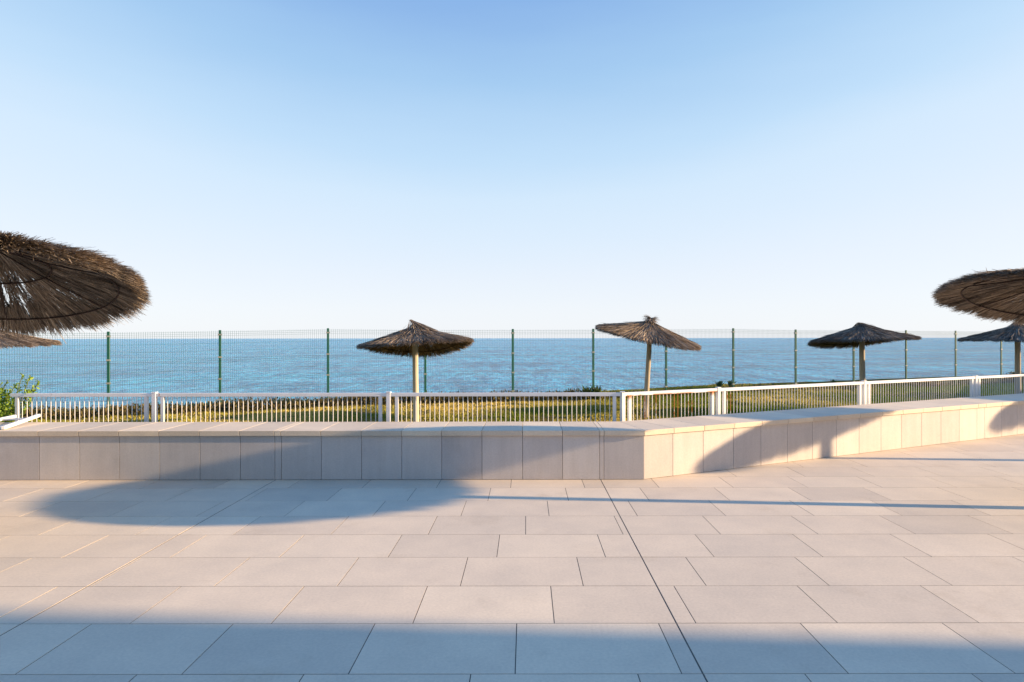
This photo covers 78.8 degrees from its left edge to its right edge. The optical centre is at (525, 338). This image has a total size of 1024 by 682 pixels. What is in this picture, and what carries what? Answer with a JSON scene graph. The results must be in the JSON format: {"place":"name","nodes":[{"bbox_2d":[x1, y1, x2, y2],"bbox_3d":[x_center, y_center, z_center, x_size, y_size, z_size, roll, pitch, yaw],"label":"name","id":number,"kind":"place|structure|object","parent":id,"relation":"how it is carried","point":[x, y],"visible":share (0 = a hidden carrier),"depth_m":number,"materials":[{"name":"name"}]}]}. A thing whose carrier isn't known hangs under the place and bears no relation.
{"place":"outdoors","nodes":[
{"label":"outdoors","id":0,"kind":"place"},
{"bbox_2d":[0,434,1023,681],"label":"terrace paving","id":1,"kind":"structure","parent":0,"point":[756,612],"depth_m":3.97,"materials":[{"name":"stone"}]},
{"bbox_2d":[0,230,152,342],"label":"thatched parasol","id":2,"kind":"object","parent":1,"relation":"on","point":[103,287],"visible":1,"depth_m":5.51,"materials":[{"name":"plant"}]},
{"bbox_2d":[931,267,1023,325],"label":"thatched parasol","id":3,"kind":"object","parent":1,"relation":"on","point":[996,294],"visible":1,"depth_m":6.17,"materials":[{"name":"plant"}]},
{"bbox_2d":[0,338,1023,415],"bbox_3d":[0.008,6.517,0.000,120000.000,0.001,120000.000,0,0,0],"label":"sea","id":4,"kind":"structure","parent":0,"point":[257,354],"depth_m":148.18,"materials":[{"name":"liquid"}]},
{"bbox_2d":[0,472,1023,681],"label":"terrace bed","id":5,"kind":"object","parent":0,"point":[504,623],"depth_m":3.48,"materials":[{"name":"grey concrete"}]},
{"bbox_2d":[0,0,1023,338],"label":"sky","id":6,"kind":"structure","parent":0,"point":[267,169],"materials":[{"name":"blue"}]},
{"bbox_2d":[14,374,1022,421],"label":"lawn","id":7,"kind":"structure","parent":0,"point":[736,403],"depth_m":16.46,"materials":[{"name":"green plant"}]},
{"bbox_2d":[0,373,39,421],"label":"coastal shrub","id":8,"kind":"object","parent":7,"relation":"on","point":[7,406],"visible":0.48,"depth_m":7.69,"materials":[{"name":"green plant"}]},
{"bbox_2d":[0,330,62,349],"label":"thatched parasol","id":9,"kind":"object","parent":7,"relation":"on","point":[7,341],"visible":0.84,"depth_m":11.40,"materials":[{"name":"plant"}]},
{"bbox_2d":[355,319,473,421],"bbox_3d":[-2.325,0.804,13.201,2.509,2.404,2.499,0,0,0],"label":"thatched parasol","id":10,"kind":"object","parent":7,"relation":"on","point":[415,339],"visible":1,"depth_m":13.14,"materials":[{"name":"plant"}]},
{"bbox_2d":[0,393,1023,479],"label":"bench wall","id":11,"kind":"structure","parent":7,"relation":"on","point":[648,448],"depth_m":6.68,"materials":[{"name":"stone"}]},
{"bbox_2d":[0,414,40,429],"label":"metal frame","id":12,"kind":"object","parent":11,"relation":"on","point":[15,423],"visible":1,"depth_m":7.21,"materials":[{"name":"white paint"}]},
{"bbox_2d":[0,328,1023,415],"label":"fence","id":13,"kind":"object","parent":7,"relation":"on","point":[957,363],"visible":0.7,"depth_m":18.61,"materials":[{"name":"metal"}]},
{"bbox_2d":[1,371,1023,418],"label":"ground cover","id":14,"kind":"object","parent":7,"relation":"on","point":[132,409],"visible":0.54,"depth_m":17.17,"materials":[{"name":"green plant"}]},
{"bbox_2d":[10,374,1023,421],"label":"railing","id":15,"kind":"object","parent":7,"relation":"on","point":[974,385],"visible":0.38,"depth_m":7.55,"materials":[{"name":"white paint"}]},
{"bbox_2d":[578,386,596,399],"bbox_3d":[1.864,1.648,18.864,0.676,0.463,0.600,0,0,39],"label":"agave","id":16,"kind":"object","parent":7,"relation":"on","point":[586,389],"visible":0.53,"depth_m":18.82,"materials":[{"name":"green plant"}]},
{"bbox_2d":[586,384,601,399],"bbox_3d":[2.167,1.625,18.893,0.588,0.503,0.508,0,0,-44],"label":"agave","id":17,"kind":"object","parent":7,"relation":"on","point":[597,390],"visible":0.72,"depth_m":18.85,"materials":[{"name":"green plant"}]},
{"bbox_2d":[595,315,701,417],"bbox_3d":[2.802,0.693,14.412,2.487,2.515,2.506,0,0,0],"label":"thatched parasol","id":18,"kind":"object","parent":7,"relation":"on","point":[647,330],"visible":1,"depth_m":13.90,"materials":[{"name":"plant"}]},
{"bbox_2d":[807,322,921,404],"bbox_3d":[8.352,0.737,15.505,2.516,2.286,2.525,0,0,0],"label":"thatched parasol","id":19,"kind":"object","parent":7,"relation":"on","point":[860,335],"visible":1,"depth_m":15.22,"materials":[{"name":"plant"}]},
{"bbox_2d":[956,323,1023,393],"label":"thatched parasol","id":20,"kind":"object","parent":7,"relation":"on","point":[1012,333],"visible":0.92,"depth_m":14.39,"materials":[{"name":"grey thatch"},{"name":"wood"}]}
]}

